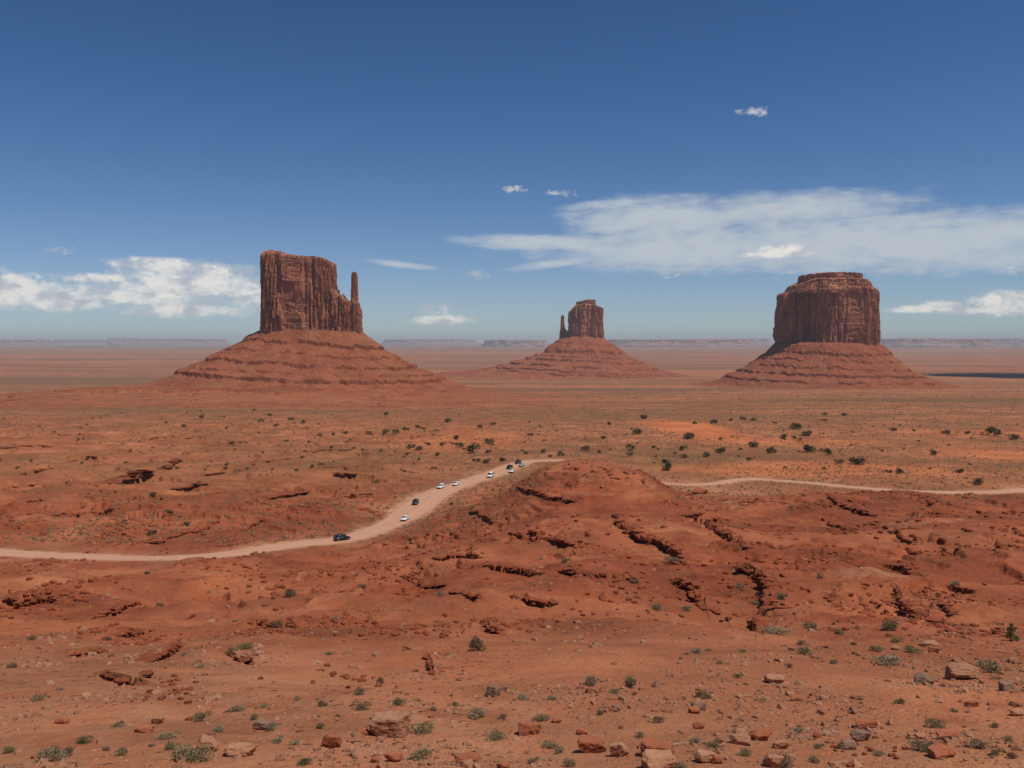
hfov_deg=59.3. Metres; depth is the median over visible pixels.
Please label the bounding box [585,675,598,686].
sagebrush
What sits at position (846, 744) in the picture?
boulder
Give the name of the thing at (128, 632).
rock ledge
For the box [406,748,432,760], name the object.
shrub
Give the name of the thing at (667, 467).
juniper
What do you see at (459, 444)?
juniper
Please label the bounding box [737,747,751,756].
shrub
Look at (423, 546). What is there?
rock ledge
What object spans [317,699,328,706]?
shrub
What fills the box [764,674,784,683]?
boulder
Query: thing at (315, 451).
rock ledge
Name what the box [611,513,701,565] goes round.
rock ledge
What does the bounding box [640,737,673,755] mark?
boulder
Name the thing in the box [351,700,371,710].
shrub
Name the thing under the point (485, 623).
rock ledge
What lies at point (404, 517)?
parked car
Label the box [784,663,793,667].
shrub
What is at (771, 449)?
juniper
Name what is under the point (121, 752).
shrub
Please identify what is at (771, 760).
boulder
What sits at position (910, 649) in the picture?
shrub
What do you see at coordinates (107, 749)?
shrub
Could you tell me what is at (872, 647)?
sagebrush
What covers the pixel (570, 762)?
shrub
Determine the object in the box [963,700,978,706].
boulder
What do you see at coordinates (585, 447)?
juniper
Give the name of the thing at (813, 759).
sagebrush
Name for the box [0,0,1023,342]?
sky
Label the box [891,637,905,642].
shrub
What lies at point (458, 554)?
rock ledge
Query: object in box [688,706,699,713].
boulder
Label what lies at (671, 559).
sagebrush
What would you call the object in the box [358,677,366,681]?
loose rock
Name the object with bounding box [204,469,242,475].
rock ledge
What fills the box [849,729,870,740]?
boulder
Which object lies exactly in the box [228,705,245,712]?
sagebrush
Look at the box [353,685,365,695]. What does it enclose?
shrub
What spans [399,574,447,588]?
rock ledge
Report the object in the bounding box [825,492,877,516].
rock ledge
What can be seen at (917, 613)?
rock ledge
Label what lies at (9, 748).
shrub
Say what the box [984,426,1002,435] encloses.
juniper
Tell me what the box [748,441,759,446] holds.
juniper
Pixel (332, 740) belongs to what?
boulder
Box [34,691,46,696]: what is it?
boulder
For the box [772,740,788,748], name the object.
boulder
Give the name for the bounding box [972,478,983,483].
juniper
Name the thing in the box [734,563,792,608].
rock ledge
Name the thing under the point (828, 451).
juniper
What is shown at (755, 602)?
sagebrush
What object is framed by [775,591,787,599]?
sagebrush
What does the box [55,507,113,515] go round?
rock ledge
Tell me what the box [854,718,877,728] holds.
boulder
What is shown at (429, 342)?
mesa
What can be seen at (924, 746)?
sagebrush
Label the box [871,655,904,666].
sagebrush
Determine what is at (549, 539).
rock ledge
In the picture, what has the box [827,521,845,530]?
rock ledge
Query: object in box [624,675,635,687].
sagebrush
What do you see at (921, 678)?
boulder
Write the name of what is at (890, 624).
shrub
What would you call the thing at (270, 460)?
rock ledge
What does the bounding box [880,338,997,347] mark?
mesa
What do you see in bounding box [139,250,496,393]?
butte
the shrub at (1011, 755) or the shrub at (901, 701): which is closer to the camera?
the shrub at (1011, 755)
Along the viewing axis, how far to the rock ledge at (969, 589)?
123.17 m
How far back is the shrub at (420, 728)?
41.78 m
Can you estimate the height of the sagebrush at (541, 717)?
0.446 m
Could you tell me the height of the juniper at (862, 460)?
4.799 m
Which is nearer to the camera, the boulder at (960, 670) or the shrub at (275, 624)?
the boulder at (960, 670)
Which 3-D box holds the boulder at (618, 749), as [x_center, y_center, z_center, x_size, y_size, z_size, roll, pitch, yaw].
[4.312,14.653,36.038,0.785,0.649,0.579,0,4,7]
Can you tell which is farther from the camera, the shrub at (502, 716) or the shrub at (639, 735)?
the shrub at (502, 716)
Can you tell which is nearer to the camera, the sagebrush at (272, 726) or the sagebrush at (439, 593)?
the sagebrush at (272, 726)
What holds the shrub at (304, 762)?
on the ground
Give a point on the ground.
(70, 371)
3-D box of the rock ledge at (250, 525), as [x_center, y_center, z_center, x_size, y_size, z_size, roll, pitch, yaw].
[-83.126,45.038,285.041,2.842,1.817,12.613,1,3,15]
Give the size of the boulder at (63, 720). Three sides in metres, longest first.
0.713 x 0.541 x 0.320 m
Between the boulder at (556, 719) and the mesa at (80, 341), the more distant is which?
the mesa at (80, 341)
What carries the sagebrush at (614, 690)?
on the ground
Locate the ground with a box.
[0,343,1023,767]
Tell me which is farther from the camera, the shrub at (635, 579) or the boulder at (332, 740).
the shrub at (635, 579)
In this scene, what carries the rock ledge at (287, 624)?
on the ground
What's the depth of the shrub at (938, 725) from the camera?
42.40 m
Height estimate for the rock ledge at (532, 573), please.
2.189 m
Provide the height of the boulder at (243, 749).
0.565 m
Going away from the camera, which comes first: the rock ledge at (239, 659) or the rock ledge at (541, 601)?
the rock ledge at (239, 659)
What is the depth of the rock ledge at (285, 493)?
337.19 m
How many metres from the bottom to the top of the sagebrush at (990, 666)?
0.927 m
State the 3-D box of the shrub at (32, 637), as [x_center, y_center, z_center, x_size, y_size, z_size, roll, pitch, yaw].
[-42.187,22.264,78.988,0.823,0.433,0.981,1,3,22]
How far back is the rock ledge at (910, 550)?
162.27 m
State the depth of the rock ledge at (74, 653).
72.35 m
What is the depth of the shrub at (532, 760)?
34.55 m
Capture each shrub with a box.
[2,745,16,753]
[6,661,16,667]
[26,635,36,639]
[61,745,74,756]
[75,734,94,743]
[102,745,110,750]
[113,746,127,755]
[164,740,177,750]
[168,740,217,762]
[189,709,213,721]
[226,647,237,654]
[236,642,253,649]
[250,713,258,719]
[269,620,282,628]
[284,588,297,596]
[296,757,313,764]
[314,722,324,727]
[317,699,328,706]
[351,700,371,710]
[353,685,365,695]
[376,677,383,683]
[392,697,407,705]
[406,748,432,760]
[409,720,437,734]
[465,706,486,718]
[468,636,486,650]
[484,729,505,741]
[496,713,507,719]
[527,756,539,763]
[561,758,576,767]
[629,578,639,582]
[633,731,644,737]
[652,716,664,722]
[695,690,712,698]
[704,740,721,747]
[732,673,743,677]
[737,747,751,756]
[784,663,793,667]
[800,622,818,630]
[812,742,824,748]
[829,659,837,663]
[831,628,843,633]
[881,619,898,629]
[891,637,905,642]
[893,697,905,703]
[904,644,923,653]
[923,717,947,728]
[989,722,999,727]
[989,747,1001,755]
[1006,752,1018,758]
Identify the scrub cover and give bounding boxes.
[0,383,1023,544]
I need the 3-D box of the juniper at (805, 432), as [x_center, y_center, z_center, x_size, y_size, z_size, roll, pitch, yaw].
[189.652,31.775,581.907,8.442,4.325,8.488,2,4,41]
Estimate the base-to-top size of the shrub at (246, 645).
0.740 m
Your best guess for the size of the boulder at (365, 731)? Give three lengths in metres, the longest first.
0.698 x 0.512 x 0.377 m
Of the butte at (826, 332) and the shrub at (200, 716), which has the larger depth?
the butte at (826, 332)
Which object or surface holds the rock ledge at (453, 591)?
on the ground
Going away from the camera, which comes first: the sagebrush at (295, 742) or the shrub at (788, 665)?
the sagebrush at (295, 742)
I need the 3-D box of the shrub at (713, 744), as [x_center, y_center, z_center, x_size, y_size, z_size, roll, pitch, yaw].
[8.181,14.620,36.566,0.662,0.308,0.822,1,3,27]
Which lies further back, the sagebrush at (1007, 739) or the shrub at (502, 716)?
the shrub at (502, 716)
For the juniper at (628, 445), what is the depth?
492.35 m
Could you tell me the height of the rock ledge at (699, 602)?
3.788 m
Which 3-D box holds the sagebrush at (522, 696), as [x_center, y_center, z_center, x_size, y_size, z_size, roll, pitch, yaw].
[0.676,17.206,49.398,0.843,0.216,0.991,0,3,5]
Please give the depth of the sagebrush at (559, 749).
37.42 m
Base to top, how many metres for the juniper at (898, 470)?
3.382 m
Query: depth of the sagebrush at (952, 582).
125.74 m
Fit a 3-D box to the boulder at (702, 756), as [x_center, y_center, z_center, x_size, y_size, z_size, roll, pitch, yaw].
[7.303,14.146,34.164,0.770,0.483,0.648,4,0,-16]
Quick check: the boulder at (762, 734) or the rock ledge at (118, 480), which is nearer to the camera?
the boulder at (762, 734)
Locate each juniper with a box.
[182,521,190,526]
[454,442,463,447]
[465,443,480,452]
[484,438,494,443]
[581,445,589,449]
[624,443,636,448]
[632,427,641,433]
[661,461,671,470]
[682,432,694,438]
[713,447,725,452]
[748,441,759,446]
[766,446,776,452]
[789,422,801,428]
[800,430,811,435]
[803,444,816,451]
[821,448,831,454]
[834,459,844,463]
[848,456,865,464]
[895,468,904,473]
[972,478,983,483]
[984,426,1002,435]
[1007,433,1020,439]
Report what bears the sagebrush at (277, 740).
on the ground
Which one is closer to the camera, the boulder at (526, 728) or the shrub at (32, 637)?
the boulder at (526, 728)
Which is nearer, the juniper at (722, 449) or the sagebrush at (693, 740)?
the sagebrush at (693, 740)
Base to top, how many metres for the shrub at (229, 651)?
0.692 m
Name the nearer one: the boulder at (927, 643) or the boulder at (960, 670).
the boulder at (960, 670)
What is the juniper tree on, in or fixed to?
on the ground
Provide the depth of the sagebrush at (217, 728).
40.73 m
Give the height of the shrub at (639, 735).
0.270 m
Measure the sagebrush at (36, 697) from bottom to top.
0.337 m
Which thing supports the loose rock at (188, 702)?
on the ground
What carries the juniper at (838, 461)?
on the ground
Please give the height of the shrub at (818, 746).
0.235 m
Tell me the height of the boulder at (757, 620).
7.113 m
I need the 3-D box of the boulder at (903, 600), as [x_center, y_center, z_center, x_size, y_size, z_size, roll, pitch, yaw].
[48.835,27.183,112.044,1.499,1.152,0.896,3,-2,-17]
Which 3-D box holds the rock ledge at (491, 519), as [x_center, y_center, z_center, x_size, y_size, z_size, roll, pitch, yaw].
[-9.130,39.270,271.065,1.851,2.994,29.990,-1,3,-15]
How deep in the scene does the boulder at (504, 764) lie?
33.34 m
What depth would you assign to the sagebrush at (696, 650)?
71.98 m
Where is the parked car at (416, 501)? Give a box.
[412,498,418,504]
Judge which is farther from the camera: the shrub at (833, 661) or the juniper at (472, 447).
the juniper at (472, 447)
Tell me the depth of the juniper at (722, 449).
476.60 m
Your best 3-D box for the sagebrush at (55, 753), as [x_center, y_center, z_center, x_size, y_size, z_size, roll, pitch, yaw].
[-18.500,14.815,36.074,1.463,0.646,1.068,-1,3,-15]
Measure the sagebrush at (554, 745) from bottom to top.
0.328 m
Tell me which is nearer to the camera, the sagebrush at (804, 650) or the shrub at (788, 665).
the shrub at (788, 665)
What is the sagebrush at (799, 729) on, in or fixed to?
on the ground
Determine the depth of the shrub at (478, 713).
45.23 m
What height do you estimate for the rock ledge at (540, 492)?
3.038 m
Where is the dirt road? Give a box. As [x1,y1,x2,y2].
[0,459,1023,560]
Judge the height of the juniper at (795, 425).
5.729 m
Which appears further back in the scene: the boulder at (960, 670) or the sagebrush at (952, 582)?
the sagebrush at (952, 582)
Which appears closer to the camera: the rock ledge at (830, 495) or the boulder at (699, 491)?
the rock ledge at (830, 495)
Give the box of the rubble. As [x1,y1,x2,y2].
[0,458,1023,645]
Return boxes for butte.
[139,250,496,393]
[436,299,685,378]
[690,272,961,388]
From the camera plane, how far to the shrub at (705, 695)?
51.22 m
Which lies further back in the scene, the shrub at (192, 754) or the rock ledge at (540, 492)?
the rock ledge at (540, 492)
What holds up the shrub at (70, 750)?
on the ground
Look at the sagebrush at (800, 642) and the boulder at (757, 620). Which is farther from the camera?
the boulder at (757, 620)
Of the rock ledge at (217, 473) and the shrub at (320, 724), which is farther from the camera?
the rock ledge at (217, 473)
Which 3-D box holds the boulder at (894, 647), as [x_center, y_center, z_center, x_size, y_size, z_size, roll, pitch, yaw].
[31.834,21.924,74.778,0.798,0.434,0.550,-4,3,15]
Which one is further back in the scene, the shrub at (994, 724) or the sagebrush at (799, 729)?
the shrub at (994, 724)
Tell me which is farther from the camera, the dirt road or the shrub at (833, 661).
the dirt road
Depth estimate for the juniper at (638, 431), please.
579.29 m
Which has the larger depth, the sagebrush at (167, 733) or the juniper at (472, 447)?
the juniper at (472, 447)
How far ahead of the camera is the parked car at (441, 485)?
354.28 m
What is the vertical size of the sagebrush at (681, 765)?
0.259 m
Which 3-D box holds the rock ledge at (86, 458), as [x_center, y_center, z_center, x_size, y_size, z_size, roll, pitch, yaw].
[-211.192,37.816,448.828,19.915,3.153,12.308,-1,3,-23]
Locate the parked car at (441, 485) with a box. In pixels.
[437,483,445,488]
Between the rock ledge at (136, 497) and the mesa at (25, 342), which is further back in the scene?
the mesa at (25, 342)
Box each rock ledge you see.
[0,445,52,448]
[1,484,35,489]
[1,595,60,606]
[19,467,53,473]
[23,499,43,502]
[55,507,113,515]
[67,455,109,461]
[68,649,118,655]
[85,600,139,618]
[94,469,154,483]
[98,669,153,684]
[113,627,144,637]
[119,495,153,499]
[134,641,185,661]
[144,521,219,543]
[156,458,182,468]
[171,482,207,488]
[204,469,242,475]
[224,653,266,664]
[240,520,262,530]
[247,617,310,630]
[249,458,291,462]
[259,490,307,498]
[304,449,351,452]
[325,493,372,500]
[328,466,359,470]
[335,472,355,475]
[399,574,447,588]
[410,537,428,550]
[422,653,450,674]
[432,551,489,559]
[449,588,489,599]
[469,509,494,521]
[470,617,506,634]
[482,563,547,575]
[508,529,583,547]
[509,594,558,605]
[516,486,577,502]
[557,567,606,577]
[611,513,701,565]
[669,575,721,613]
[677,512,760,548]
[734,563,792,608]
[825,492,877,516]
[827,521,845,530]
[878,563,916,574]
[887,528,922,542]
[893,587,942,624]
[906,547,919,554]
[936,601,959,614]
[944,584,978,592]
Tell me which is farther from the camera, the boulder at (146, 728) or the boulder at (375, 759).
the boulder at (146, 728)
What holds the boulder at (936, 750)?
on the ground
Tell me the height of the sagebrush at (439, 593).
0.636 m
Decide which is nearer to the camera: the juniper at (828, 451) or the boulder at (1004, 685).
the boulder at (1004, 685)
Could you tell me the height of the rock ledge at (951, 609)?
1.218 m
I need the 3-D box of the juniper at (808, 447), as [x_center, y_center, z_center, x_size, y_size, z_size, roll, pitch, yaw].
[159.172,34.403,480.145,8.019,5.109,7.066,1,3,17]
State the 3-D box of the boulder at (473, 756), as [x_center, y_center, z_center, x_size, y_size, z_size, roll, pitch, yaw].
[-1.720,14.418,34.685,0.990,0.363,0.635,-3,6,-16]
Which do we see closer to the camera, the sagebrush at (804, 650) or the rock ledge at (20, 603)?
the sagebrush at (804, 650)
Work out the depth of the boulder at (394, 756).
34.80 m
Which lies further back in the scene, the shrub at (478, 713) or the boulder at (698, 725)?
the shrub at (478, 713)
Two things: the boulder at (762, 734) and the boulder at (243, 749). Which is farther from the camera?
the boulder at (762, 734)
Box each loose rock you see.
[184,700,191,703]
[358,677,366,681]
[813,732,821,737]
[938,537,946,541]
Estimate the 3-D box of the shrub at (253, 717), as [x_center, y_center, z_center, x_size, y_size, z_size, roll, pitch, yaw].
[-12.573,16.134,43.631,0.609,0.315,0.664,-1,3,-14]
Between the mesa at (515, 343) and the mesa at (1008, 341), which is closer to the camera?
the mesa at (515, 343)
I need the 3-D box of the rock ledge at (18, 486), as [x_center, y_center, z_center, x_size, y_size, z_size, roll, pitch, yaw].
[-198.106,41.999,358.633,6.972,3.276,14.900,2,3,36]
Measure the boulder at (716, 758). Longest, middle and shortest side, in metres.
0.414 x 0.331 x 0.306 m
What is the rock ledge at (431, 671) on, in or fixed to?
on the ground
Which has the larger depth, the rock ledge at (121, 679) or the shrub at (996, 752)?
the rock ledge at (121, 679)
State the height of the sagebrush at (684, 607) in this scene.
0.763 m
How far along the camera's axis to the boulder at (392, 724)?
40.66 m
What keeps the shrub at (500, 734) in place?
on the ground
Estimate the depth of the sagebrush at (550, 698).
49.25 m
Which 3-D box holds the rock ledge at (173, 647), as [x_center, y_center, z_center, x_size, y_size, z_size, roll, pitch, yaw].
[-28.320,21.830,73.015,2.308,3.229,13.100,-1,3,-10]
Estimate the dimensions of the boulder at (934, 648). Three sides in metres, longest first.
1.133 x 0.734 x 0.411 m
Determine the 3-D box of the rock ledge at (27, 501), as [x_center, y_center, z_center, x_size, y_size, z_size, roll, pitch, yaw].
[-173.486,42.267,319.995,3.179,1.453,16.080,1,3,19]
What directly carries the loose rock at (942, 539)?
on the ground
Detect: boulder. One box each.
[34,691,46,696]
[54,716,69,723]
[134,724,154,732]
[151,717,164,723]
[195,734,219,751]
[224,742,257,756]
[252,719,268,729]
[321,734,342,747]
[355,728,369,735]
[368,710,409,737]
[371,756,381,762]
[384,751,401,761]
[454,752,479,763]
[485,685,500,696]
[496,761,509,767]
[518,720,540,735]
[552,716,561,722]
[576,728,587,734]
[577,734,605,752]
[610,742,629,756]
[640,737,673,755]
[641,749,676,767]
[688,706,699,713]
[690,701,706,710]
[691,488,707,493]
[692,721,703,728]
[693,749,714,762]
[712,754,722,763]
[729,733,750,744]
[746,615,776,633]
[748,726,771,740]
[762,754,783,767]
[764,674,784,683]
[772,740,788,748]
[790,693,802,700]
[837,738,856,749]
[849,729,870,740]
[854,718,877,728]
[890,645,899,649]
[898,597,909,605]
[914,672,934,684]
[914,732,926,738]
[919,640,938,646]
[927,742,955,759]
[928,646,941,651]
[936,727,959,739]
[944,662,979,679]
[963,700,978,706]
[998,681,1014,690]
[1009,708,1023,715]
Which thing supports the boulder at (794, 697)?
on the ground
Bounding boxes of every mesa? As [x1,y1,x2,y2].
[0,339,54,345]
[52,339,107,344]
[107,338,138,345]
[134,339,230,344]
[381,339,478,344]
[482,339,548,346]
[608,339,758,347]
[714,338,772,344]
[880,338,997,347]
[980,338,1023,345]
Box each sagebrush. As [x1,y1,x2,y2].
[29,694,44,701]
[35,745,68,761]
[108,720,124,727]
[154,731,178,739]
[213,724,224,731]
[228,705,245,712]
[267,722,276,730]
[270,736,283,743]
[287,739,299,745]
[436,591,444,595]
[517,693,531,700]
[531,712,550,721]
[539,739,559,748]
[547,695,558,700]
[554,745,563,753]
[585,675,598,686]
[608,688,619,693]
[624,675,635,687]
[651,603,662,610]
[664,556,679,562]
[674,761,687,767]
[682,605,692,610]
[689,737,701,742]
[690,648,701,652]
[749,600,760,605]
[757,625,791,634]
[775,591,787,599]
[776,751,794,767]
[793,724,802,733]
[796,640,808,645]
[796,646,812,653]
[808,753,819,762]
[869,645,885,651]
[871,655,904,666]
[871,750,885,755]
[908,738,931,751]
[950,580,960,586]
[966,739,989,749]
[975,657,1002,672]
[1003,735,1013,741]
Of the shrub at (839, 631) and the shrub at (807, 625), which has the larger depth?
the shrub at (807, 625)
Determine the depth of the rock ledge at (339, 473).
387.97 m
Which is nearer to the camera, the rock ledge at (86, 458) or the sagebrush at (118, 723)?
the sagebrush at (118, 723)
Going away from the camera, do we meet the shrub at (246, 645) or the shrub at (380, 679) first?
the shrub at (380, 679)
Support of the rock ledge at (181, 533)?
on the ground
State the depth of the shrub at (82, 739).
39.02 m
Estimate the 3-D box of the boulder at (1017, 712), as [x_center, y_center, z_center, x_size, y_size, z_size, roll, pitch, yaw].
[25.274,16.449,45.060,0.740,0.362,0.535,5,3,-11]
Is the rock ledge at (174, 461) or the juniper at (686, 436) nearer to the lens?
the rock ledge at (174, 461)
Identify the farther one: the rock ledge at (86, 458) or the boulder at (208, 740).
the rock ledge at (86, 458)
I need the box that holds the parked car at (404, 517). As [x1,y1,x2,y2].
[400,515,409,520]
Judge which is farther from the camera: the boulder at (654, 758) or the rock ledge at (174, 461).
the rock ledge at (174, 461)
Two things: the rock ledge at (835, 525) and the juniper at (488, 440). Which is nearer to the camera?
the rock ledge at (835, 525)
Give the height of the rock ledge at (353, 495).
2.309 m
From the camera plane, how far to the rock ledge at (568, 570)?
131.80 m
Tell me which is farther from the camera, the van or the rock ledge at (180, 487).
the van
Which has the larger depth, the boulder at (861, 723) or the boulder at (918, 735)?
the boulder at (861, 723)
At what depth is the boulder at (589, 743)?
37.08 m
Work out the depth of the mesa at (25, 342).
25323.48 m
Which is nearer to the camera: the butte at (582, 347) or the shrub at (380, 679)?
the shrub at (380, 679)
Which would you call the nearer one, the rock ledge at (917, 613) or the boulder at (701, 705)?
the boulder at (701, 705)
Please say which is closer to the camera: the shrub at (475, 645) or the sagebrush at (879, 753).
the sagebrush at (879, 753)
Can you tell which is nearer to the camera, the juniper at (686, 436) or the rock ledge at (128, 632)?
the rock ledge at (128, 632)
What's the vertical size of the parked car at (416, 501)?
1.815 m
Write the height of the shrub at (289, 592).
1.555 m
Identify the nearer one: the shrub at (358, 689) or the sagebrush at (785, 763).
the sagebrush at (785, 763)
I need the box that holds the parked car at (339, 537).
[333,533,350,540]
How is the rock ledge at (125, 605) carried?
on the ground
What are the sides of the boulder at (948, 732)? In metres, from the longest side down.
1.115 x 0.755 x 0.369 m
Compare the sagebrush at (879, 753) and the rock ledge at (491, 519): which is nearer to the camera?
the sagebrush at (879, 753)
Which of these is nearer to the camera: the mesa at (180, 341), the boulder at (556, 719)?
the boulder at (556, 719)
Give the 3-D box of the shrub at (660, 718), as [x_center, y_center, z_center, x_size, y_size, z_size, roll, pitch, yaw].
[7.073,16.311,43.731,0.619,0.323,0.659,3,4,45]
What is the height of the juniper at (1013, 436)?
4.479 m
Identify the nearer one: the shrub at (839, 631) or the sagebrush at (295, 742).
the sagebrush at (295, 742)
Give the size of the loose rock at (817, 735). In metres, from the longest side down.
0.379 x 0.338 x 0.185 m
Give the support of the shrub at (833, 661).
on the ground
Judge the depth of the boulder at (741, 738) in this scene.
37.90 m
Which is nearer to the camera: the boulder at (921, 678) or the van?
the boulder at (921, 678)
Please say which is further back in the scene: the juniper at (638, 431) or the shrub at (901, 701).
the juniper at (638, 431)
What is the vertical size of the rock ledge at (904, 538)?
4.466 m
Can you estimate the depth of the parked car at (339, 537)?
260.71 m
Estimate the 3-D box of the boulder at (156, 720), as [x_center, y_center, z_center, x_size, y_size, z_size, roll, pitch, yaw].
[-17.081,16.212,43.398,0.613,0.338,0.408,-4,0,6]
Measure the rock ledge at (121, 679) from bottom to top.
1.004 m
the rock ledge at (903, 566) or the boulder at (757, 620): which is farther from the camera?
the rock ledge at (903, 566)
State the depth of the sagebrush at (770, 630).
82.47 m
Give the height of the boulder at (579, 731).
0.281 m
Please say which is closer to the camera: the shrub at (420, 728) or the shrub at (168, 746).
the shrub at (168, 746)
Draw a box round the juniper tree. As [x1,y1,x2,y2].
[1004,623,1019,640]
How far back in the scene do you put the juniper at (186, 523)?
279.37 m
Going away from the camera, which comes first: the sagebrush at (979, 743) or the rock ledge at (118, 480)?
the sagebrush at (979, 743)
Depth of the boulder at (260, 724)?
41.24 m
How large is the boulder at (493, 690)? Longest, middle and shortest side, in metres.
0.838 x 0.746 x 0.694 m
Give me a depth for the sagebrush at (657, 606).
105.73 m
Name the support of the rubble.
on the ground
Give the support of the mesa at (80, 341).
on the ground
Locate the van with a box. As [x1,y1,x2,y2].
[487,472,493,477]
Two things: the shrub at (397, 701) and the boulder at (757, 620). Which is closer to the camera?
the shrub at (397, 701)
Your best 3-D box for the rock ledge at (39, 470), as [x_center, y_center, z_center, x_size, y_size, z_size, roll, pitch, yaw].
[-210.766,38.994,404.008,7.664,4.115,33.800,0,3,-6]
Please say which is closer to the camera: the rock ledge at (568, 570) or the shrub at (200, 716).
the shrub at (200, 716)
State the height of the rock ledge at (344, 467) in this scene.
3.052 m
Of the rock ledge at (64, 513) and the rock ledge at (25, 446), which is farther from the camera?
the rock ledge at (25, 446)
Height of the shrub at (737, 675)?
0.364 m
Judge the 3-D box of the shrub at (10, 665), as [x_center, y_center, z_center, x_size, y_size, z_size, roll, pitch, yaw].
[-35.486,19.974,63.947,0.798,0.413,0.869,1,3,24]
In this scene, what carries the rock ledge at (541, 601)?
on the ground
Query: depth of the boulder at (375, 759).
34.69 m
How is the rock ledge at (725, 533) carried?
on the ground

